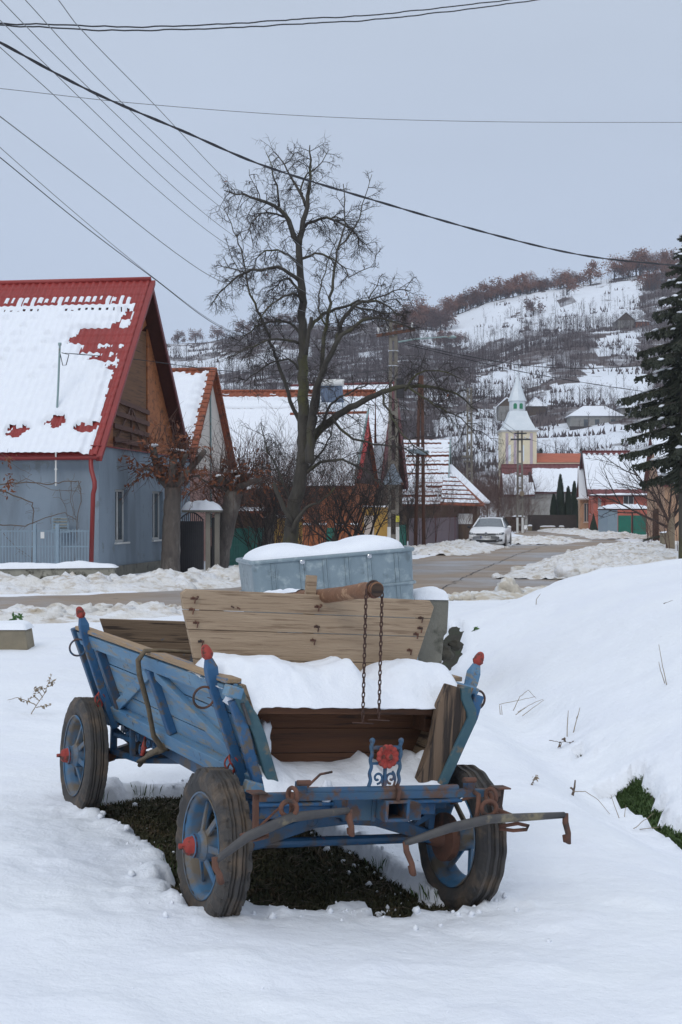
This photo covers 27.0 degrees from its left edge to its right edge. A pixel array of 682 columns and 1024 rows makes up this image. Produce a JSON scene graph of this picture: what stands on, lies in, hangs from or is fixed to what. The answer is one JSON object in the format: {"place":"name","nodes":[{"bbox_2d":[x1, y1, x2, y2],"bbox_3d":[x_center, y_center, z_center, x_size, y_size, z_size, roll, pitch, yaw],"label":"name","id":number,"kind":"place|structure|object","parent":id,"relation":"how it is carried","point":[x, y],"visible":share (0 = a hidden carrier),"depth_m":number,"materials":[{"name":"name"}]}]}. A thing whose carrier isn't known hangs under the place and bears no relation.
{"place":"outdoors","nodes":[
{"label":"outdoors","id":0,"kind":"place"},
{"bbox_2d":[0,0,508,27],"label":"power line","id":1,"kind":"object","parent":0,"point":[239,22],"visible":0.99,"depth_m":16.21,"materials":[{"name":"metal"}]},
{"bbox_2d":[0,0,536,30],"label":"power line","id":2,"kind":"object","parent":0,"point":[266,25],"visible":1,"depth_m":16.46,"materials":[{"name":"metal"}]},
{"bbox_2d":[0,529,621,609],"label":"road","id":3,"kind":"structure","parent":0,"point":[440,571],"depth_m":38.45,"materials":[{"name":"asphalt"}]},
{"bbox_2d":[467,516,511,546],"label":"parked car","id":4,"kind":"object","parent":3,"relation":"on","point":[492,530],"visible":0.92,"depth_m":70.11,"materials":[{"name":"white metal"}]},
{"bbox_2d":[0,41,681,266],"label":"power line","id":5,"kind":"object","parent":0,"point":[158,120],"visible":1,"depth_m":16.44,"materials":[{"name":"metal"}]},
{"bbox_2d":[0,88,681,122],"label":"power line","id":6,"kind":"object","parent":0,"point":[361,118],"visible":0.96,"depth_m":19.90,"materials":[{"name":"grey metal"}]},
{"bbox_2d":[0,0,681,343],"label":"sky","id":7,"kind":"structure","parent":0,"point":[603,190],"materials":[{"name":"grey"}]},
{"bbox_2d":[204,134,503,543],"bbox_3d":[0.253,-3.981,35.535,7.682,11.465,3.926,0,0,8],"label":"bare fruit tree","id":8,"kind":"object","parent":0,"point":[310,432],"visible":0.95,"depth_m":35.50,"materials":[{"name":"plant"}]},
{"bbox_2d":[99,627,680,917],"bbox_3d":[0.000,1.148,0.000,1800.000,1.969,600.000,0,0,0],"label":"ground","id":9,"kind":"structure","parent":0,"point":[455,633],"depth_m":7.38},
{"bbox_2d":[0,561,117,578],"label":"wall","id":10,"kind":"structure","parent":9,"relation":"on","point":[43,570],"depth_m":32.60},
{"bbox_2d":[0,601,188,623],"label":"snow bank","id":11,"kind":"structure","parent":9,"relation":"on","point":[55,613],"depth_m":22.92,"materials":[{"name":"snow"}]},
{"bbox_2d":[0,277,191,575],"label":"blue house","id":12,"kind":"structure","parent":9,"relation":"on","point":[115,325],"depth_m":38.24,"materials":[{"name":"paint"}]},
{"bbox_2d":[0,450,81,561],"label":"climbing vine","id":13,"kind":"object","parent":12,"relation":"attached to","point":[10,482],"visible":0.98,"depth_m":35.54,"materials":[{"name":"brown plant"}]},
{"bbox_2d":[52,517,68,532],"bbox_3d":[-7.047,0.327,35.740,0.420,0.400,0.100,0,0,0],"label":"meter box","id":14,"kind":"object","parent":12,"relation":"attached to","point":[62,522],"visible":0.8,"depth_m":35.71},
{"bbox_2d":[56,343,68,407],"bbox_3d":[-7.244,-3.208,37.000,0.359,2.390,0.090,0,0,0],"label":"cable mast","id":15,"kind":"object","parent":12,"relation":"attached to","point":[58,377],"visible":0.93,"depth_m":36.98,"materials":[{"name":"metal"}]},
{"bbox_2d":[115,489,129,543],"bbox_3d":[-5.899,0.125,37.887,0.220,1.450,1.200,0,0,9],"label":"window","id":16,"kind":"structure","parent":12,"relation":"in","point":[119,514],"depth_m":38.14,"materials":[{"name":"grey glass"}]},
{"bbox_2d":[152,491,161,541],"bbox_3d":[-5.382,0.125,41.349,0.220,1.450,1.200,0,0,9],"label":"window","id":17,"kind":"structure","parent":12,"relation":"in","point":[155,506],"depth_m":41.59,"materials":[{"name":"grey glass"}]},
{"bbox_2d":[0,564,240,594],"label":"snow bank","id":18,"kind":"structure","parent":9,"relation":"on","point":[215,576],"depth_m":31.24,"materials":[{"name":"snow"}]},
{"bbox_2d":[111,399,214,571],"bbox_3d":[-4.943,-0.633,37.981,3.388,4.814,2.515,0,0,0],"label":"pollard tree","id":19,"kind":"object","parent":9,"relation":"on","point":[173,478],"visible":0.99,"depth_m":37.85,"materials":[{"name":"brown plant"}]},
{"bbox_2d":[180,500,222,572],"bbox_3d":[-3.865,0.753,39.100,1.200,2.195,0.680,0,0,0],"label":"yard door","id":20,"kind":"structure","parent":9,"relation":"on","point":[192,543],"depth_m":38.99,"materials":[{"name":"metal"}]},
{"bbox_2d":[172,367,235,560],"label":"white gable house","id":21,"kind":"structure","parent":9,"relation":"on","point":[200,395],"depth_m":49.54,"materials":[{"name":"ceramic"}]},
{"bbox_2d":[182,429,292,567],"bbox_3d":[-2.810,-0.266,40.069,3.757,4.276,2.628,0,0,0],"label":"pollard tree","id":22,"kind":"object","parent":9,"relation":"on","point":[231,502],"visible":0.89,"depth_m":39.86,"materials":[{"name":"brown plant"}]},
{"bbox_2d":[188,396,335,547],"bbox_3d":[-2.976,-1.033,47.409,6.302,5.582,5.806,0,0,-31],"label":"bare shrub","id":23,"kind":"object","parent":9,"relation":"on","point":[260,523],"visible":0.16,"depth_m":47.07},
{"bbox_2d":[181,408,360,550],"bbox_3d":[-2.243,-0.720,42.288,5.578,4.954,4.498,0,0,20],"label":"bare shrub","id":24,"kind":"object","parent":9,"relation":"on","point":[268,507],"visible":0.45,"depth_m":41.81,"materials":[{"name":"plant"}]},
{"bbox_2d":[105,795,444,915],"bbox_3d":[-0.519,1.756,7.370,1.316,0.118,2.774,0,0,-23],"label":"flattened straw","id":25,"kind":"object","parent":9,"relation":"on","point":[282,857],"visible":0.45,"depth_m":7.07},
{"bbox_2d":[222,389,376,506],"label":"long roof house","id":26,"kind":"structure","parent":9,"relation":"on","point":[237,406],"depth_m":64.62,"materials":[{"name":"ceramic"}]},
{"bbox_2d":[319,379,343,407],"bbox_3d":[-0.459,-5.311,63.584,1.180,1.290,0.869,0,0,0],"label":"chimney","id":27,"kind":"object","parent":26,"relation":"on","point":[339,383],"visible":0.55,"depth_m":63.57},
{"bbox_2d":[56,606,570,916],"bbox_3d":[-0.379,1.181,7.201,1.637,1.179,3.087,4,-1,-25],"label":"horse cart","id":28,"kind":"object","parent":9,"relation":"on","point":[271,751],"visible":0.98,"depth_m":6.38,"materials":[{"name":"blue wood"}]},
{"bbox_2d":[135,649,191,766],"bbox_3d":[-0.741,1.028,7.214,0.772,0.731,1.102,0,0,-68],"label":"rope","id":29,"kind":"object","parent":28,"relation":"on","point":[160,748],"visible":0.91,"depth_m":7.02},
{"bbox_2d":[180,575,433,670],"bbox_3d":[-0.150,0.568,6.754,1.309,0.534,0.070,4,-1,-25],"label":"wooden board","id":30,"kind":"object","parent":28,"relation":"in","point":[307,641],"visible":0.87,"depth_m":6.72,"materials":[{"name":"brown wood"}]},
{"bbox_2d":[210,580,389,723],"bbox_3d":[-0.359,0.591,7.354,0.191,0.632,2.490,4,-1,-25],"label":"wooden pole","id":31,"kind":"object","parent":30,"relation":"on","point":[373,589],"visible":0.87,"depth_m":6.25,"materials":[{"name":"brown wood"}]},
{"bbox_2d":[276,409,378,545],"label":"red edged house","id":32,"kind":"structure","parent":9,"relation":"on","point":[292,421],"depth_m":57.30,"materials":[{"name":"ceramic"}]},
{"bbox_2d":[303,523,354,545],"bbox_3d":[-0.384,1.085,54.120,2.120,1.330,0.320,0,0,0],"label":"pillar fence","id":33,"kind":"object","parent":9,"relation":"on","point":[329,535],"visible":0.09,"depth_m":54.08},
{"bbox_2d":[287,469,375,543],"bbox_3d":[-0.499,0.141,45.083,3.591,3.619,3.222,0,0,0],"label":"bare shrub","id":34,"kind":"object","parent":9,"relation":"on","point":[336,536],"visible":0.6,"depth_m":44.95,"materials":[{"name":"brown plant"}]},
{"bbox_2d":[236,390,428,545],"bbox_3d":[-0.477,-1.342,46.553,6.866,6.201,6.116,0,0,32],"label":"bare shrub","id":35,"kind":"object","parent":9,"relation":"on","point":[336,481],"visible":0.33,"depth_m":46.52,"materials":[{"name":"plant"}]},
{"bbox_2d":[0,532,681,1023],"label":"snow cover","id":36,"kind":"object","parent":9,"relation":"on","point":[598,900],"visible":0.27,"depth_m":6.57,"materials":[{"name":"snow"}]},
{"bbox_2d":[0,620,34,649],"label":"stone block","id":37,"kind":"object","parent":36,"relation":"on","point":[16,634],"depth_m":17.20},
{"bbox_2d":[9,674,55,713],"bbox_3d":[-2.566,1.511,11.790,0.412,0.342,0.077,0,0,0],"label":"dry weed","id":38,"kind":"object","parent":36,"relation":"on","point":[40,688],"visible":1,"depth_m":11.79,"materials":[{"name":"plant"}]},
{"bbox_2d":[0,524,88,563],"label":"yard gate","id":39,"kind":"structure","parent":36,"relation":"on","point":[57,531],"depth_m":34.99,"materials":[{"name":"metal"}]},
{"bbox_2d":[229,526,263,565],"bbox_3d":[-2.976,1.080,46.015,0.096,1.240,2.391,0,0,31],"label":"green fence","id":40,"kind":"object","parent":36,"relation":"on","point":[239,549],"visible":0.38,"depth_m":45.60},
{"bbox_2d":[100,783,437,902],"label":"grass tufts","id":41,"kind":"object","parent":36,"relation":"on","point":[435,892],"visible":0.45,"depth_m":7.02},
{"bbox_2d":[239,444,305,544],"bbox_3d":[-2.158,-0.276,42.893,2.334,3.850,2.375,0,0,42],"label":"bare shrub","id":42,"kind":"object","parent":36,"relation":"on","point":[269,532],"visible":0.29,"depth_m":42.89,"materials":[{"name":"brown plant"}]},
{"bbox_2d":[5,777,551,1012],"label":"snow crumbs","id":43,"kind":"object","parent":36,"relation":"on","point":[272,915],"visible":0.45,"depth_m":6.36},
{"bbox_2d":[236,535,417,659],"bbox_3d":[-0.145,0.973,15.294,1.790,1.376,1.060,-5,1,-13],"label":"metal tank","id":44,"kind":"object","parent":36,"relation":"on","point":[385,562],"visible":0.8,"depth_m":14.85,"materials":[{"name":"silver metal"}]},
{"bbox_2d":[283,453,410,545],"bbox_3d":[0.077,-0.167,44.786,4.201,4.234,3.829,0,0,11],"label":"orchard tree","id":45,"kind":"object","parent":9,"relation":"on","point":[376,514],"visible":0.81,"depth_m":44.64,"materials":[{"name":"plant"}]},
{"bbox_2d":[290,381,408,538],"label":"brown gable house","id":46,"kind":"structure","parent":9,"relation":"on","point":[379,430],"depth_m":70.17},
{"bbox_2d":[310,436,424,536],"bbox_3d":[0.620,-0.281,45.036,3.438,4.462,3.718,0,0,45],"label":"orchard tree","id":47,"kind":"object","parent":9,"relation":"on","point":[368,517],"visible":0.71,"depth_m":44.81,"materials":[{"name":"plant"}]},
{"bbox_2d":[362,505,387,536],"bbox_3d":[1.187,0.730,57.645,1.640,2.039,0.350,0,0,0],"label":"yellow porch","id":48,"kind":"object","parent":9,"relation":"on","point":[381,532],"visible":0.23,"depth_m":57.50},
{"bbox_2d":[376,321,456,540],"bbox_3d":[3.029,-2.850,56.839,3.242,9.601,0.485,0,0,8],"label":"concrete pole","id":49,"kind":"object","parent":9,"relation":"on","point":[395,412],"visible":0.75,"depth_m":56.92,"materials":[{"name":"concrete"}]},
{"bbox_2d":[0,47,373,331],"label":"power line","id":50,"kind":"object","parent":49,"relation":"attached to","point":[132,167],"visible":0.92,"depth_m":16.64,"materials":[{"name":"grey metal"}]},
{"bbox_2d":[0,116,376,335],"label":"power line","id":51,"kind":"object","parent":49,"relation":"attached to","point":[130,217],"visible":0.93,"depth_m":16.55,"materials":[{"name":"grey metal"}]},
{"bbox_2d":[0,157,382,381],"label":"power line","id":52,"kind":"object","parent":49,"relation":"attached to","point":[140,268],"visible":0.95,"depth_m":20.63,"materials":[{"name":"metal"}]},
{"bbox_2d":[0,147,382,387],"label":"power line","id":53,"kind":"object","parent":49,"relation":"attached to","point":[130,259],"visible":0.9,"depth_m":20.00,"materials":[{"name":"grey metal"}]},
{"bbox_2d":[0,20,390,332],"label":"power line","id":54,"kind":"object","parent":49,"relation":"attached to","point":[139,155],"visible":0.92,"depth_m":16.75,"materials":[{"name":"grey metal"}]},
{"bbox_2d":[0,0,391,331],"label":"power line","id":55,"kind":"object","parent":49,"relation":"attached to","point":[142,139],"visible":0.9,"depth_m":16.81,"materials":[{"name":"grey metal"}]},
{"bbox_2d":[25,0,383,316],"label":"power line","id":56,"kind":"object","parent":49,"relation":"attached to","point":[153,132],"visible":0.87,"depth_m":16.73,"materials":[{"name":"grey metal"}]},
{"bbox_2d":[58,0,371,304],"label":"power line","id":57,"kind":"object","parent":49,"relation":"attached to","point":[179,131],"visible":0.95,"depth_m":16.65,"materials":[{"name":"grey metal"}]},
{"bbox_2d":[66,353,389,375],"bbox_3d":[-2.579,-4.914,46.998,0.019,1.575,22.024,0,0,25],"label":"power line","id":58,"kind":"object","parent":49,"relation":"attached to","point":[221,370],"visible":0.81,"depth_m":44.02,"materials":[{"name":"metal"}]},
{"bbox_2d":[402,342,647,368],"bbox_3d":[8.722,-6.365,58.500,12.885,0.898,0.034,0,0,-13],"label":"power line","id":59,"kind":"object","parent":49,"relation":"attached to","point":[520,364],"visible":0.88,"depth_m":58.16,"materials":[{"name":"metal"}]},
{"bbox_2d":[405,344,648,392],"bbox_3d":[8.748,-5.760,58.500,12.834,1.968,0.034,0,0,-14],"label":"power line","id":60,"kind":"object","parent":49,"relation":"attached to","point":[521,371],"visible":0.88,"depth_m":58.14,"materials":[{"name":"metal"}]},
{"bbox_2d":[378,464,457,545],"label":"bare shrub","id":61,"kind":"object","parent":9,"relation":"on","point":[427,514],"visible":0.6,"depth_m":66.07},
{"bbox_2d":[409,375,428,545],"bbox_3d":[3.309,-1.950,60.897,0.878,7.804,0.446,0,0,0],"label":"wooden pole","id":62,"kind":"object","parent":9,"relation":"on","point":[421,379],"visible":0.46,"depth_m":60.94,"materials":[{"name":"brown wood"}]},
{"bbox_2d":[402,439,451,540],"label":"patchy roof house","id":63,"kind":"structure","parent":9,"relation":"on","point":[441,451],"depth_m":85.28,"materials":[{"name":"ceramic"}]},
{"bbox_2d":[413,586,448,663],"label":"concrete block","id":64,"kind":"structure","parent":9,"relation":"on","point":[431,649],"depth_m":15.63,"materials":[{"name":"concrete"}]},
{"bbox_2d":[442,640,463,660],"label":"culvert stones","id":65,"kind":"object","parent":64,"relation":"attached to","point":[453,645],"visible":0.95,"depth_m":15.73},
{"bbox_2d":[409,516,457,545],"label":"mauve fence","id":66,"kind":"object","parent":9,"relation":"on","point":[444,533],"visible":0.33,"depth_m":74.71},
{"bbox_2d":[401,452,474,542],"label":"bare shrub","id":67,"kind":"object","parent":9,"relation":"on","point":[430,502],"visible":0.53,"depth_m":74.08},
{"bbox_2d":[425,484,491,538],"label":"bare shrub","id":68,"kind":"object","parent":9,"relation":"on","point":[472,517],"visible":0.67,"depth_m":79.71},
{"bbox_2d":[409,539,511,555],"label":"snow bank","id":69,"kind":"structure","parent":9,"relation":"on","point":[460,547],"depth_m":59.58,"materials":[{"name":"snow"}]},
{"bbox_2d":[440,464,489,539],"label":"lean to","id":70,"kind":"object","parent":9,"relation":"on","point":[468,485],"visible":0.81,"depth_m":82.35,"materials":[{"name":"ceramic"}]},
{"bbox_2d":[462,388,472,483],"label":"concrete pole","id":71,"kind":"object","parent":9,"relation":"on","point":[467,456],"visible":0.55,"depth_m":89.93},
{"bbox_2d":[451,433,519,516],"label":"bare tree","id":72,"kind":"object","parent":9,"relation":"on","point":[503,461],"visible":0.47,"depth_m":204.45,"materials":[{"name":"brown plant"}]},
{"bbox_2d":[448,577,546,600],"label":"snow bank","id":73,"kind":"structure","parent":9,"relation":"on","point":[506,588],"depth_m":28.16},
{"bbox_2d":[454,447,541,526],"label":"bare shrub","id":74,"kind":"object","parent":9,"relation":"on","point":[497,493],"visible":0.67,"depth_m":111.50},
{"bbox_2d":[500,467,534,516],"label":"hipped wing","id":75,"kind":"structure","parent":9,"relation":"on","point":[515,476],"depth_m":149.66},
{"bbox_2d":[511,431,530,532],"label":"concrete pole","id":76,"kind":"object","parent":9,"relation":"on","point":[518,439],"visible":0.91,"depth_m":111.92,"materials":[{"name":"concrete"}]},
{"bbox_2d":[504,499,564,524],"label":"grey yard wall","id":77,"kind":"structure","parent":9,"relation":"on","point":[546,506],"depth_m":140.00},
{"bbox_2d":[495,363,580,511],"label":"church","id":78,"kind":"structure","parent":9,"relation":"on","point":[517,418],"depth_m":227.53,"materials":[{"name":"paint"}]},
{"bbox_2d":[499,464,578,515],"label":"maroon roof house","id":79,"kind":"structure","parent":9,"relation":"on","point":[568,473],"depth_m":152.72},
{"bbox_2d":[512,535,589,544],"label":"snow bank","id":80,"kind":"structure","parent":9,"relation":"on","point":[546,539],"depth_m":77.73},
{"bbox_2d":[528,515,576,530],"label":"dark fence","id":81,"kind":"object","parent":9,"relation":"on","point":[538,522],"visible":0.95,"depth_m":122.10,"materials":[{"name":"grey wood"}]},
{"bbox_2d":[556,474,564,514],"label":"thuja","id":82,"kind":"object","parent":9,"relation":"on","point":[560,490],"visible":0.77,"depth_m":124.72,"materials":[{"name":"green plant"}]},
{"bbox_2d":[564,485,572,514],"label":"thuja","id":83,"kind":"object","parent":9,"relation":"on","point":[568,506],"visible":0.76,"depth_m":124.77,"materials":[{"name":"green plant"}]},
{"bbox_2d":[571,481,577,527],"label":"thuja","id":84,"kind":"object","parent":9,"relation":"on","point":[574,501],"visible":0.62,"depth_m":126.76,"materials":[{"name":"green plant"}]},
{"bbox_2d":[576,465,588,528],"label":"tan front house","id":85,"kind":"structure","parent":9,"relation":"on","point":[583,522],"depth_m":117.57,"materials":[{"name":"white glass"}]},
{"bbox_2d":[491,540,677,578],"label":"snow bank","id":86,"kind":"structure","parent":9,"relation":"on","point":[570,563],"depth_m":41.48,"materials":[{"name":"snow"}]},
{"bbox_2d":[524,525,650,538],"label":"snow bank","id":87,"kind":"structure","parent":9,"relation":"on","point":[592,534],"depth_m":99.90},
{"bbox_2d":[576,450,646,531],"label":"terracotta house","id":88,"kind":"structure","parent":9,"relation":"on","point":[593,467],"depth_m":114.66,"materials":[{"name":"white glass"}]},
{"bbox_2d":[597,504,646,534],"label":"garage","id":89,"kind":"structure","parent":9,"relation":"on","point":[616,523],"depth_m":104.10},
{"bbox_2d":[618,515,630,532],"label":"door","id":90,"kind":"structure","parent":89,"relation":"in","point":[623,520],"depth_m":104.11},
{"bbox_2d":[633,515,645,534],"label":"door","id":91,"kind":"structure","parent":89,"relation":"in","point":[635,524],"depth_m":104.11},
{"bbox_2d":[580,439,678,548],"bbox_3d":[13.149,-0.994,57.974,6.398,5.888,5.802,0,0,-27],"label":"bare tree","id":92,"kind":"object","parent":9,"relation":"on","point":[671,539],"visible":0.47,"depth_m":58.18,"materials":[{"name":"brown plant"}]},
{"bbox_2d":[612,772,681,848],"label":"ditch grass","id":93,"kind":"structure","parent":9,"relation":"on","point":[632,796],"depth_m":9.76,"materials":[{"name":"plant"}]},
{"bbox_2d":[615,233,681,558],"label":"spruce tree","id":94,"kind":"object","parent":9,"relation":"on","point":[666,410],"visible":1,"depth_m":45.86,"materials":[{"name":"green plant"}]},
{"bbox_2d":[621,466,678,550],"bbox_3d":[13.754,-0.744,55.949,5.871,5.004,4.492,0,0,44],"label":"bare shrub","id":95,"kind":"object","parent":9,"relation":"on","point":[666,506],"visible":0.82,"depth_m":56.45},
{"bbox_2d":[642,437,678,540],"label":"tan corner house","id":96,"kind":"structure","parent":9,"relation":"on","point":[656,442],"depth_m":83.38,"materials":[{"name":"paint"}]},
{"bbox_2d":[167,271,680,516],"bbox_3d":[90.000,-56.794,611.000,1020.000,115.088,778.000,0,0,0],"label":"hill","id":97,"kind":"structure","parent":0,"point":[470,320],"depth_m":451.33,"materials":[{"name":"snow"}]},
{"bbox_2d":[167,276,678,491],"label":"scrub","id":98,"kind":"object","parent":97,"relation":"on","point":[499,400],"visible":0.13,"depth_m":419.34,"materials":[{"name":"plant"}]},
{"bbox_2d":[166,260,680,480],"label":"woodland","id":99,"kind":"object","parent":97,"relation":"on","point":[513,347],"visible":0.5,"depth_m":427.32,"materials":[{"name":"plant"}]},
{"bbox_2d":[427,308,452,329],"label":"oak tree","id":100,"kind":"object","parent":97,"relation":"on","point":[437,317],"visible":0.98,"depth_m":565.28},
{"bbox_2d":[484,276,515,300],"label":"oak tree","id":101,"kind":"object","parent":97,"relation":"on","point":[496,288],"visible":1,"depth_m":597.92,"materials":[{"name":"brown plant"}]},
{"bbox_2d":[496,397,508,420],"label":"hill house","id":102,"kind":"structure","parent":97,"relation":"on","point":[503,403],"depth_m":345.00,"materials":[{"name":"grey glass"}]},
{"bbox_2d":[504,274,527,297],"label":"oak tree","id":103,"kind":"object","parent":97,"relation":"on","point":[509,287],"visible":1,"depth_m":595.96,"materials":[{"name":"brown plant"}]},
{"bbox_2d":[510,271,537,295],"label":"oak tree","id":104,"kind":"object","parent":97,"relation":"on","point":[523,276],"visible":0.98,"depth_m":597.14,"materials":[{"name":"brown plant"}]},
{"bbox_2d":[519,296,545,315],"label":"oak tree","id":105,"kind":"object","parent":97,"relation":"on","point":[530,306],"visible":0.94,"depth_m":543.83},
{"bbox_2d":[525,397,546,415],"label":"hill house","id":106,"kind":"structure","parent":97,"relation":"on","point":[536,402],"depth_m":345.00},
{"bbox_2d":[553,269,581,294],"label":"oak tree","id":107,"kind":"object","parent":97,"relation":"on","point":[570,285],"visible":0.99,"depth_m":559.13,"materials":[{"name":"brown plant"}]},
{"bbox_2d":[579,259,607,285],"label":"oak tree","id":108,"kind":"object","parent":97,"relation":"on","point":[593,265],"visible":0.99,"depth_m":589.68,"materials":[{"name":"brown plant"}]},
{"bbox_2d":[565,406,624,429],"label":"hill house","id":109,"kind":"structure","parent":97,"relation":"on","point":[599,414],"depth_m":330.00,"materials":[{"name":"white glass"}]},
{"bbox_2d":[600,253,628,279],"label":"oak tree","id":110,"kind":"object","parent":97,"relation":"on","point":[614,267],"visible":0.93,"depth_m":595.40,"materials":[{"name":"brown plant"}]},
{"bbox_2d":[614,311,635,328],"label":"hill hut","id":111,"kind":"object","parent":97,"relation":"on","point":[629,317],"visible":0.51,"depth_m":480.00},
{"bbox_2d":[625,251,655,275],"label":"oak tree","id":112,"kind":"object","parent":97,"relation":"on","point":[641,256],"visible":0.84,"depth_m":594.56,"materials":[{"name":"brown plant"}]},
{"bbox_2d":[477,452,562,532],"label":"bare shrub","id":113,"kind":"object","parent":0,"point":[524,499],"visible":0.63,"depth_m":113.66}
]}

